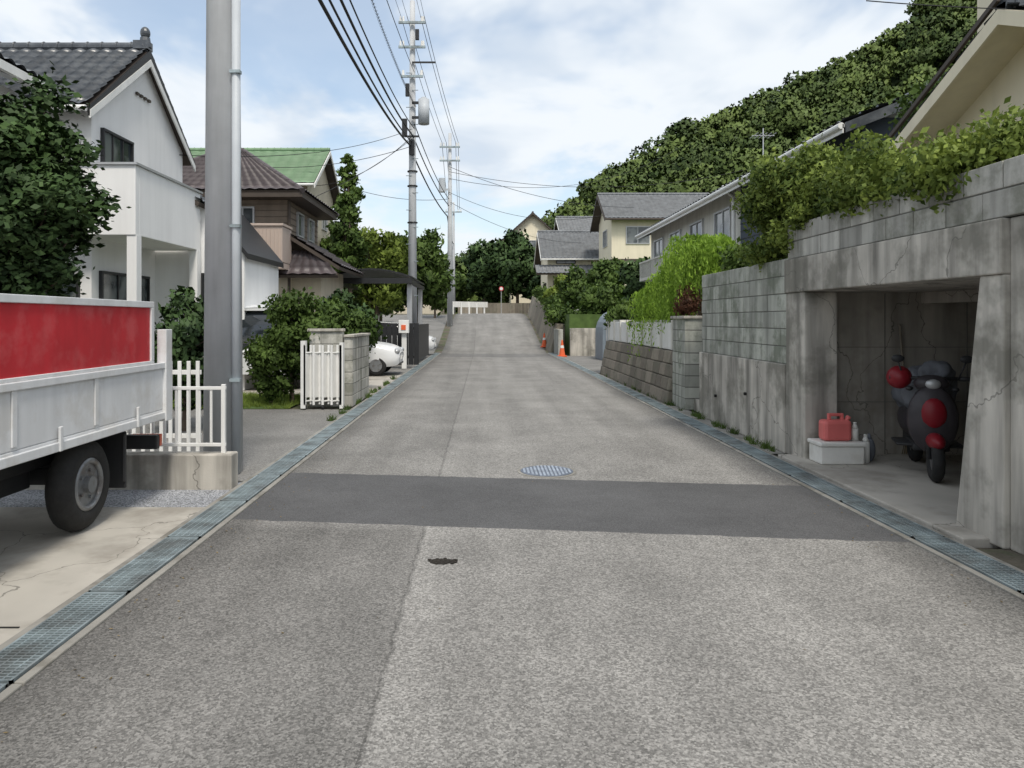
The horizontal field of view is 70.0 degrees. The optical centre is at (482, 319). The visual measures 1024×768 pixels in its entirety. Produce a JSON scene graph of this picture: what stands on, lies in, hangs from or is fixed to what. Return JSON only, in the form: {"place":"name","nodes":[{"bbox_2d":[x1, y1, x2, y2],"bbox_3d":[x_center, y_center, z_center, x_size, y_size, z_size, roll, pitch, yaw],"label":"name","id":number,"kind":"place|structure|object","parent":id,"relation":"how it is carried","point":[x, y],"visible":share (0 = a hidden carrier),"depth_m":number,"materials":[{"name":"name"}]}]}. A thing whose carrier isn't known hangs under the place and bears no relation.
{"place":"outdoors","nodes":[
{"label":"outdoors","id":0,"kind":"place"},
{"bbox_2d":[0,507,203,644],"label":"driveway","id":1,"kind":"structure","parent":0,"point":[47,565],"depth_m":4.73,"materials":[{"name":"concrete"}]},
{"bbox_2d":[0,293,171,531],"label":"dump truck","id":2,"kind":"object","parent":1,"relation":"on","point":[85,384],"visible":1,"depth_m":4.97,"materials":[{"name":"white paint"}]},
{"bbox_2d":[104,274,146,300],"bbox_3d":[-6.990,0.150,14.250,0.020,2.055,1.855,0,0,0],"label":"window glass","id":3,"kind":"object","parent":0,"point":[110,286],"visible":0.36,"depth_m":14.02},
{"bbox_2d":[88,50,194,167],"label":"bargeboards","id":4,"kind":"object","parent":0,"point":[145,58],"visible":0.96,"depth_m":14.37,"materials":[{"name":"black metal"}]},
{"bbox_2d":[89,60,195,171],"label":"white verge","id":5,"kind":"structure","parent":4,"relation":"attached to","point":[102,103],"depth_m":14.86,"materials":[{"name":"paint"}]},
{"bbox_2d":[127,409,348,480],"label":"asphalt driveway","id":6,"kind":"structure","parent":0,"point":[270,436],"depth_m":9.93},
{"bbox_2d":[126,361,201,450],"bbox_3d":[-3.550,0.950,8.025,0.900,1.000,0.050,0,0,0],"label":"white fence","id":7,"kind":"object","parent":6,"relation":"on","point":[180,372],"visible":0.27,"depth_m":8.00,"materials":[{"name":"metal"}]},
{"bbox_2d":[154,285,203,430],"bbox_3d":[-4.000,0.543,9.941,1.286,2.019,1.602,0,0,-24],"label":"bush","id":8,"kind":"object","parent":6,"relation":"on","point":[188,347],"visible":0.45,"depth_m":9.60,"materials":[{"name":"green plant"}]},
{"bbox_2d":[301,341,343,408],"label":"white folding gate","id":9,"kind":"structure","parent":6,"relation":"on","point":[322,374],"depth_m":12.24,"materials":[{"name":"metal"}]},
{"bbox_2d":[173,392,309,408],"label":"lawn","id":10,"kind":"structure","parent":0,"point":[252,407],"depth_m":12.48,"materials":[{"name":"green plant"}]},
{"bbox_2d":[0,61,131,296],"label":"garden pine tree","id":11,"kind":"object","parent":10,"relation":"on","point":[46,197],"visible":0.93,"depth_m":9.13,"materials":[{"name":"green plant"}]},
{"bbox_2d":[127,235,200,311],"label":"porch posts","id":12,"kind":"object","parent":10,"relation":"on","point":[133,267],"visible":0.36,"depth_m":12.65,"materials":[{"name":"white paint"}]},
{"bbox_2d":[242,332,300,404],"bbox_3d":[-3.717,0.863,12.809,1.130,1.377,1.114,0,0,0],"label":"garden tree","id":13,"kind":"object","parent":10,"relation":"on","point":[265,361],"visible":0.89,"depth_m":12.65,"materials":[{"name":"green plant"}]},
{"bbox_2d":[191,151,328,181],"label":"roof front","id":14,"kind":"structure","parent":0,"point":[301,172],"depth_m":31.70,"materials":[{"name":"green metal"}]},
{"bbox_2d":[278,250,336,273],"bbox_3d":[-4.950,-1.582,19.918,2.100,0.700,0.749,0,0,0],"label":"lean to front","id":15,"kind":"object","parent":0,"point":[307,262],"visible":0.71,"depth_m":19.81,"materials":[{"name":"brown tile"}]},
{"bbox_2d":[243,375,400,394],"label":"parking ground","id":16,"kind":"structure","parent":0,"point":[376,381],"depth_m":17.59,"materials":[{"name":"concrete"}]},
{"bbox_2d":[156,207,277,389],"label":"porch wing","id":17,"kind":"structure","parent":16,"relation":"on","point":[259,282],"depth_m":15.60,"materials":[{"name":"paint"}]},
{"bbox_2d":[200,197,283,267],"bbox_3d":[-5.500,-1.960,16.900,1.000,1.320,2.800,0,0,0],"label":"porch roof edge","id":18,"kind":"object","parent":17,"relation":"on","point":[255,246],"visible":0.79,"depth_m":17.11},
{"bbox_2d":[242,305,300,387],"bbox_3d":[-4.750,0.574,17.207,1.858,1.848,3.615,0,0,0],"label":"parked van","id":19,"kind":"object","parent":16,"relation":"on","point":[254,319],"visible":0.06,"depth_m":15.56,"materials":[{"name":"white paint"}]},
{"bbox_2d":[319,288,382,347],"bbox_3d":[-3.502,0.362,19.014,1.685,2.379,1.597,0,0,-37],"label":"street tree","id":20,"kind":"object","parent":16,"relation":"on","point":[346,296],"visible":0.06,"depth_m":18.89,"materials":[{"name":"green plant"}]},
{"bbox_2d":[320,295,388,358],"bbox_3d":[-2.898,0.496,15.680,1.521,2.114,1.406,0,0,33],"label":"garden tree","id":21,"kind":"object","parent":16,"relation":"on","point":[355,323],"visible":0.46,"depth_m":15.46,"materials":[{"name":"green plant"}]},
{"bbox_2d":[0,0,913,256],"label":"sky","id":22,"kind":"structure","parent":0,"point":[554,93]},
{"bbox_2d":[0,313,1023,767],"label":"road","id":23,"kind":"structure","parent":0,"point":[646,587],"depth_m":3.63,"materials":[{"name":"asphalt"}]},
{"bbox_2d":[458,303,529,313],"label":"wooden fence","id":24,"kind":"object","parent":23,"relation":"on","point":[522,308],"visible":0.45,"depth_m":58.00,"materials":[{"name":"brown wood"}]},
{"bbox_2d":[517,465,575,477],"bbox_3d":[0.630,1.502,7.220,0.580,0.035,0.580,0,0,0],"label":"manhole cover","id":25,"kind":"object","parent":23,"relation":"on","point":[545,471],"visible":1,"depth_m":7.15,"materials":[{"name":"metal"}]},
{"bbox_2d":[538,232,598,257],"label":"roof front","id":26,"kind":"structure","parent":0,"point":[585,245],"depth_m":53.06,"materials":[{"name":"grey tile"}]},
{"bbox_2d":[570,328,595,355],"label":"concrete wall","id":27,"kind":"structure","parent":0,"point":[582,341],"depth_m":31.00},
{"bbox_2d":[563,314,602,355],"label":"raised bank","id":28,"kind":"structure","parent":0,"point":[581,321],"depth_m":31.30,"materials":[{"name":"green plant"}]},
{"bbox_2d":[531,282,584,326],"bbox_3d":[3.891,-0.846,40.625,2.257,3.021,16.498,0,0,0],"label":"hedge","id":29,"kind":"object","parent":28,"relation":"on","point":[556,309],"visible":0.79,"depth_m":34.37,"materials":[{"name":"green plant"}]},
{"bbox_2d":[557,263,588,309],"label":"garden tree","id":30,"kind":"object","parent":28,"relation":"on","point":[571,286],"visible":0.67,"depth_m":36.54,"materials":[{"name":"green plant"}]},
{"bbox_2d":[577,281,619,313],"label":"garden tree","id":31,"kind":"object","parent":28,"relation":"on","point":[595,299],"visible":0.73,"depth_m":32.84,"materials":[{"name":"green plant"}]},
{"bbox_2d":[582,256,626,300],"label":"garden tree","id":32,"kind":"object","parent":28,"relation":"on","point":[600,271],"visible":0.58,"depth_m":39.49,"materials":[{"name":"green plant"}]},
{"bbox_2d":[615,256,650,304],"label":"garden tree","id":33,"kind":"object","parent":28,"relation":"on","point":[629,278],"visible":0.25,"depth_m":29.91,"materials":[{"name":"green plant"}]},
{"bbox_2d":[595,311,609,359],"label":"domed shed","id":34,"kind":"structure","parent":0,"point":[601,336],"depth_m":27.63,"materials":[{"name":"metal"}]},
{"bbox_2d":[238,314,1002,548],"bbox_3d":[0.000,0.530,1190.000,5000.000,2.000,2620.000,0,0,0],"label":"ground","id":35,"kind":"structure","parent":0,"point":[442,342],"depth_m":36.02,"materials":[{"name":"soil"}]},
{"bbox_2d":[46,105,181,333],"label":"walls","id":36,"kind":"structure","parent":35,"relation":"on","point":[156,152],"depth_m":14.09,"materials":[{"name":"white paint"}]},
{"bbox_2d":[0,48,145,102],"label":"roof front","id":37,"kind":"structure","parent":36,"relation":"on","point":[92,71],"depth_m":14.20,"materials":[{"name":"tile"}]},
{"bbox_2d":[23,52,145,110],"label":"roof front deck","id":38,"kind":"structure","parent":36,"relation":"on","point":[114,79],"depth_m":13.63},
{"bbox_2d":[0,59,56,95],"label":"wing trim","id":39,"kind":"structure","parent":38,"relation":"attached to","point":[12,71],"depth_m":11.68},
{"bbox_2d":[0,41,148,51],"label":"ridge","id":40,"kind":"structure","parent":38,"relation":"on","point":[87,45],"depth_m":14.93,"materials":[{"name":"tile"}]},
{"bbox_2d":[100,128,133,161],"bbox_3d":[-6.965,-3.160,13.925,0.070,0.720,1.150,0,0,0],"label":"window frame","id":41,"kind":"object","parent":36,"relation":"attached to","point":[102,139],"visible":0.56,"depth_m":13.71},
{"bbox_2d":[105,132,130,161],"bbox_3d":[-6.990,-3.160,13.925,0.020,0.675,1.105,0,0,0],"label":"window glass","id":42,"kind":"object","parent":41,"relation":"in","point":[117,149],"visible":0.57,"depth_m":13.90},
{"bbox_2d":[80,165,199,250],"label":"balcony","id":43,"kind":"structure","parent":36,"relation":"attached to","point":[162,214],"depth_m":13.25,"materials":[{"name":"white paint"}]},
{"bbox_2d":[106,70,178,145],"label":"gable walls","id":44,"kind":"structure","parent":36,"relation":"on","point":[127,101],"depth_m":15.16,"materials":[{"name":"white paint"}]},
{"bbox_2d":[148,68,191,165],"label":"roof back deck","id":45,"kind":"structure","parent":36,"relation":"on","point":[185,161],"depth_m":16.39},
{"bbox_2d":[0,482,241,506],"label":"gravel strip","id":46,"kind":"object","parent":35,"relation":"on","point":[141,498],"depth_m":6.18,"materials":[{"name":"gravel"}]},
{"bbox_2d":[25,451,237,489],"bbox_3d":[-3.320,1.375,6.590,2.160,0.350,0.180,0,0,0],"label":"footing","id":47,"kind":"object","parent":46,"relation":"on","point":[182,470],"visible":0.35,"depth_m":6.50,"materials":[{"name":"concrete"}]},
{"bbox_2d":[128,384,226,452],"bbox_3d":[-3.310,0.890,6.590,1.980,0.620,0.040,0,0,0],"label":"white fence","id":48,"kind":"object","parent":47,"relation":"on","point":[222,388],"visible":0.27,"depth_m":6.58,"materials":[{"name":"metal"}]},
{"bbox_2d":[0,353,440,703],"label":"drain gutter","id":49,"kind":"object","parent":35,"relation":"on","point":[32,650],"visible":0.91,"depth_m":4.32,"materials":[{"name":"metal"}]},
{"bbox_2d":[203,0,242,473],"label":"utility pole","id":50,"kind":"object","parent":35,"relation":"on","point":[223,361],"visible":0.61,"depth_m":7.09,"materials":[{"name":"concrete"}]},
{"bbox_2d":[241,200,317,250],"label":"walls","id":51,"kind":"structure","parent":35,"relation":"on","point":[270,204],"depth_m":20.00,"materials":[{"name":"brown"}]},
{"bbox_2d":[200,192,336,219],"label":"fascia","id":52,"kind":"structure","parent":51,"relation":"attached to","point":[308,204],"depth_m":19.93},
{"bbox_2d":[195,188,299,191],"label":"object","id":53,"kind":"structure","parent":52,"relation":"on","point":[267,190],"depth_m":19.47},
{"bbox_2d":[182,151,301,188],"bbox_3d":[-7.475,-4.285,20.601,5.350,1.596,2.386,0,0,0],"label":"roof face","id":54,"kind":"object","parent":53,"relation":"on","point":[255,174],"visible":0.38,"depth_m":20.13},
{"bbox_2d":[253,226,290,269],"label":"balcony panel","id":55,"kind":"structure","parent":51,"relation":"attached to","point":[286,247],"depth_m":19.10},
{"bbox_2d":[258,287,334,401],"bbox_3d":[-3.298,0.476,13.027,1.353,2.149,1.344,0,0,0],"label":"garden tree","id":56,"kind":"object","parent":35,"relation":"on","point":[293,316],"visible":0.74,"depth_m":12.76,"materials":[{"name":"green plant"}]},
{"bbox_2d":[302,186,332,245],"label":"walls","id":57,"kind":"structure","parent":35,"relation":"on","point":[326,198],"depth_m":32.78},
{"bbox_2d":[310,332,343,406],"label":"front blocks","id":58,"kind":"structure","parent":35,"relation":"on","point":[326,339],"depth_m":12.60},
{"bbox_2d":[344,335,368,406],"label":"side blocks","id":59,"kind":"structure","parent":35,"relation":"on","point":[354,364],"depth_m":12.89,"materials":[{"name":"concrete"}]},
{"bbox_2d":[369,315,446,374],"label":"gravel verge","id":60,"kind":"structure","parent":35,"relation":"on","point":[437,326],"depth_m":42.34,"materials":[{"name":"gravel"}]},
{"bbox_2d":[292,273,342,311],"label":"entrance wing","id":61,"kind":"structure","parent":60,"relation":"on","point":[324,287],"depth_m":20.30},
{"bbox_2d":[325,153,372,306],"bbox_3d":[-5.360,-2.507,28.836,1.764,8.137,1.513,0,0,-33],"label":"conifer tree","id":62,"kind":"object","parent":60,"relation":"on","point":[347,240],"visible":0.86,"depth_m":28.55,"materials":[{"name":"green plant"}]},
{"bbox_2d":[330,226,420,319],"bbox_3d":[-4.648,-1.308,31.751,3.892,5.729,3.471,0,0,0],"label":"broadleaf tree","id":63,"kind":"object","parent":60,"relation":"on","point":[388,250],"visible":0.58,"depth_m":30.78,"materials":[{"name":"green plant"}]},
{"bbox_2d":[339,268,423,365],"bbox_3d":[-3.650,-0.090,26.075,2.700,3.180,5.050,0,0,0],"label":"carport","id":64,"kind":"object","parent":60,"relation":"on","point":[376,276],"visible":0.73,"depth_m":24.00,"materials":[{"name":"black metal"}]},
{"bbox_2d":[369,341,403,375],"bbox_3d":[-4.043,0.849,20.200,3.615,1.298,1.758,0,0,0],"label":"parked car","id":65,"kind":"object","parent":60,"relation":"on","point":[386,357],"visible":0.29,"depth_m":19.50,"materials":[{"name":"white paint"}]},
{"bbox_2d":[376,323,428,364],"bbox_3d":[-3.127,0.750,26.290,2.245,1.300,6.980,0,0,0],"label":"slatted fence","id":66,"kind":"object","parent":60,"relation":"on","point":[417,342],"visible":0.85,"depth_m":22.80,"materials":[{"name":"black metal"}]},
{"bbox_2d":[395,228,456,322],"bbox_3d":[-2.769,-1.407,33.373,3.390,5.923,3.659,0,0,0],"label":"broadleaf tree","id":67,"kind":"object","parent":60,"relation":"on","point":[435,277],"visible":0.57,"depth_m":32.75,"materials":[{"name":"green plant"}]},
{"bbox_2d":[398,0,434,322],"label":"utility pole","id":68,"kind":"object","parent":35,"relation":"on","point":[422,117],"visible":0.94,"depth_m":29.85,"materials":[{"name":"concrete"}]},
{"bbox_2d":[183,0,1023,243],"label":"overhead cables","id":69,"kind":"object","parent":68,"relation":"attached to","point":[326,12],"visible":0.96,"depth_m":22.29,"materials":[{"name":"rubber"}]},
{"bbox_2d":[439,133,459,326],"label":"utility pole","id":70,"kind":"object","parent":35,"relation":"on","point":[449,293],"visible":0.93,"depth_m":42.88,"materials":[{"name":"concrete"}]},
{"bbox_2d":[444,258,476,312],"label":"broadleaf tree","id":71,"kind":"object","parent":35,"relation":"on","point":[462,293],"visible":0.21,"depth_m":72.65,"materials":[{"name":"green plant"}]},
{"bbox_2d":[461,238,503,306],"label":"broadleaf tree","id":72,"kind":"object","parent":35,"relation":"on","point":[481,281],"visible":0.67,"depth_m":68.79,"materials":[{"name":"green plant"}]},
{"bbox_2d":[483,228,537,302],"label":"broadleaf tree","id":73,"kind":"object","parent":35,"relation":"on","point":[511,258],"visible":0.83,"depth_m":66.59,"materials":[{"name":"green plant"}]},
{"bbox_2d":[527,296,564,352],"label":"stones","id":74,"kind":"object","parent":35,"relation":"on","point":[536,315],"visible":0.37,"depth_m":38.75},
{"bbox_2d":[599,220,660,284],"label":"walls","id":75,"kind":"structure","parent":35,"relation":"on","point":[618,247],"depth_m":46.00,"materials":[{"name":"beige paint"}]},
{"bbox_2d":[609,340,671,350],"bbox_3d":[3.700,1.035,16.700,0.400,0.930,7.400,0,0,0],"label":"backing","id":76,"kind":"object","parent":35,"relation":"on","point":[643,345],"visible":0.07,"depth_m":16.01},
{"bbox_2d":[600,340,672,402],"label":"stones","id":77,"kind":"object","parent":76,"relation":"attached to","point":[648,371],"visible":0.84,"depth_m":15.40,"materials":[{"name":"stone"}]},
{"bbox_2d":[609,322,670,349],"bbox_3d":[3.560,0.302,16.850,0.120,0.505,6.900,0,0,0],"label":"panel","id":78,"kind":"object","parent":76,"relation":"on","point":[666,340],"visible":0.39,"depth_m":15.63,"materials":[{"name":"white paint"}]},
{"bbox_2d":[670,316,701,409],"bbox_3d":[3.515,0.715,12.550,0.370,1.570,0.860,0,0,0],"label":"block gatepost","id":79,"kind":"object","parent":35,"relation":"on","point":[687,341],"visible":0.86,"depth_m":12.15,"materials":[{"name":"concrete"}]},
{"bbox_2d":[670,283,701,315],"bbox_3d":[3.544,-0.340,12.544,0.522,0.603,0.837,0,0,0],"label":"potted red plant","id":80,"kind":"object","parent":79,"relation":"on","point":[688,305],"visible":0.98,"depth_m":12.37,"materials":[{"name":"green plant"}]},
{"bbox_2d":[603,375,786,453],"bbox_3d":[3.318,1.502,14.100,0.204,0.001,11.800,0,0,0],"label":"gutter wall strip","id":81,"kind":"object","parent":35,"relation":"on","point":[708,422],"visible":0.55,"depth_m":10.10,"materials":[{"name":"concrete"}]},
{"bbox_2d":[604,375,775,451],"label":"wall weeds","id":82,"kind":"object","parent":81,"relation":"on","point":[764,445],"depth_m":10.04,"materials":[{"name":"green plant"}]},
{"bbox_2d":[699,352,785,452],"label":"retaining wall","id":83,"kind":"structure","parent":35,"relation":"on","point":[758,410],"depth_m":9.39,"materials":[{"name":"concrete"}]},
{"bbox_2d":[702,258,787,363],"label":"blocks","id":84,"kind":"structure","parent":83,"relation":"on","point":[757,320],"depth_m":9.47,"materials":[{"name":"concrete"}]},
{"bbox_2d":[702,276,786,363],"bbox_3d":[3.505,-0.096,9.830,0.134,1.192,3.228,0,0,0],"label":"blocks mortar","id":85,"kind":"object","parent":84,"relation":"attached to","point":[741,312],"visible":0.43,"depth_m":9.67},
{"bbox_2d":[547,353,1023,600],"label":"drain gutter","id":86,"kind":"object","parent":35,"relation":"on","point":[1000,574],"visible":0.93,"depth_m":5.73,"materials":[{"name":"concrete"}]},
{"bbox_2d":[778,454,999,547],"bbox_3d":[5.410,1.508,6.440,4.380,0.085,3.080,0,0,0],"label":"garage apron","id":87,"kind":"object","parent":35,"relation":"on","point":[905,485],"visible":0.43,"depth_m":6.46,"materials":[{"name":"concrete"}]},
{"bbox_2d":[807,438,866,464],"bbox_3d":[3.640,1.352,7.520,0.470,0.224,0.310,0,0,0],"label":"styrofoam box","id":88,"kind":"object","parent":87,"relation":"on","point":[824,452],"visible":0.92,"depth_m":7.38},
{"bbox_2d":[819,413,850,440],"bbox_3d":[3.634,1.099,7.520,0.308,0.278,0.160,0,0,0],"label":"red fuel can","id":89,"kind":"object","parent":88,"relation":"on","point":[830,429],"visible":1,"depth_m":7.45,"materials":[{"name":"plastic"}]},
{"bbox_2d":[886,354,971,481],"bbox_3d":[4.263,0.895,7.125,0.691,1.144,1.525,0,0,16],"label":"motor scooter","id":90,"kind":"object","parent":87,"relation":"on","point":[924,395],"visible":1,"depth_m":6.71,"materials":[{"name":"metal"}]},
{"bbox_2d":[784,154,1023,554],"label":"concrete garage","id":91,"kind":"structure","parent":35,"relation":"on","point":[946,284],"depth_m":6.33,"materials":[{"name":"concrete"}]},
{"bbox_2d":[978,549,1023,570],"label":"roadside strip","id":92,"kind":"object","parent":35,"relation":"on","point":[1012,557],"visible":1,"depth_m":4.63,"materials":[{"name":"concrete"}]},
{"bbox_2d":[598,195,704,217],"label":"roof front","id":93,"kind":"structure","parent":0,"point":[655,206],"depth_m":47.03,"materials":[{"name":"grey tile"}]},
{"bbox_2d":[638,83,937,233],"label":"roof","id":94,"kind":"structure","parent":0,"point":[863,112],"depth_m":12.47,"materials":[{"name":"tile"}]},
{"bbox_2d":[638,99,912,239],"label":"bargeboards","id":95,"kind":"object","parent":94,"relation":"attached to","point":[873,116],"visible":0.2,"depth_m":12.06,"materials":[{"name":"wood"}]},
{"bbox_2d":[635,122,844,239],"bbox_3d":[7.725,-3.190,20.200,3.676,0.173,16.200,0,0,0],"label":"rain gutter","id":96,"kind":"object","parent":95,"relation":"attached to","point":[833,132],"visible":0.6,"depth_m":17.83,"materials":[{"name":"white paint"}]},
{"bbox_2d":[774,59,953,146],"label":"hill","id":97,"kind":"structure","parent":0,"point":[894,81],"depth_m":138.58,"materials":[{"name":"soil"}]},
{"bbox_2d":[386,0,976,313],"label":"forest","id":98,"kind":"object","parent":97,"relation":"on","point":[803,106],"visible":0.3,"depth_m":135.53,"materials":[{"name":"green plant"}]},
{"bbox_2d":[946,99,1023,138],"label":"walls","id":99,"kind":"structure","parent":0,"point":[1004,109],"depth_m":9.00,"materials":[{"name":"beige paint"}]},
{"bbox_2d":[895,25,1023,156],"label":"roof back deck","id":100,"kind":"structure","parent":99,"relation":"on","point":[999,50],"depth_m":8.96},
{"bbox_2d":[885,0,999,140],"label":"verge tile edge","id":101,"kind":"object","parent":100,"relation":"attached to","point":[952,57],"visible":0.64,"depth_m":9.00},
{"bbox_2d":[889,9,1023,149],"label":"bargeboards","id":102,"kind":"object","parent":100,"relation":"attached to","point":[998,18],"visible":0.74,"depth_m":8.69,"materials":[{"name":"beige paint"}]},
{"bbox_2d":[954,45,1023,126],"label":"gable walls","id":103,"kind":"structure","parent":99,"relation":"on","point":[1007,81],"depth_m":8.79,"materials":[{"name":"beige paint"}]},
{"bbox_3d":[31.800,0.500,7.700,56.400,2.200,25.400,0,0,0],"label":"soil block","id":104,"kind":"object","parent":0,"visible":0},
{"bbox_2d":[603,297,694,330],"bbox_3d":[4.114,-0.111,18.188,1.576,1.126,5.125,0,0,0],"label":"hedge","id":105,"kind":"object","parent":104,"relation":"on","point":[618,311],"visible":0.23,"depth_m":19.18,"materials":[{"name":"green plant"}]},
{"bbox_2d":[626,232,742,360],"bbox_3d":[3.815,-0.307,14.298,1.441,2.537,4.846,0,0,0],"label":"weeping shrub","id":106,"kind":"object","parent":104,"relation":"on","point":[695,259],"visible":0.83,"depth_m":13.29,"materials":[{"name":"green plant"}]},
{"bbox_2d":[651,187,739,315],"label":"walls","id":107,"kind":"structure","parent":104,"relation":"on","point":[707,211],"depth_m":21.85,"materials":[{"name":"paint"}]},
{"bbox_2d":[740,127,861,244],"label":"navy cladding","id":108,"kind":"structure","parent":107,"relation":"attached to","point":[842,138],"depth_m":13.84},
{"bbox_2d":[861,117,907,150],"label":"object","id":109,"kind":"object","parent":107,"relation":"attached to","point":[881,126],"depth_m":12.36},
{"bbox_2d":[717,236,787,271],"bbox_3d":[4.454,-0.840,10.481,1.691,0.936,2.621,0,0,0],"label":"garden bush","id":110,"kind":"object","parent":104,"relation":"on","point":[730,263],"visible":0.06,"depth_m":11.19,"materials":[{"name":"green plant"}]},
{"bbox_2d":[730,96,1023,271],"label":"climbing hedge","id":111,"kind":"object","parent":104,"relation":"on","point":[780,198],"visible":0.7,"depth_m":6.65,"materials":[{"name":"green plant"}]},
{"bbox_2d":[882,63,952,140],"bbox_3d":[6.961,-2.142,10.942,1.889,3.187,2.152,0,0,0],"label":"garden tree","id":112,"kind":"object","parent":104,"relation":"on","point":[902,101],"visible":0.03,"depth_m":10.91,"materials":[{"name":"green plant"}]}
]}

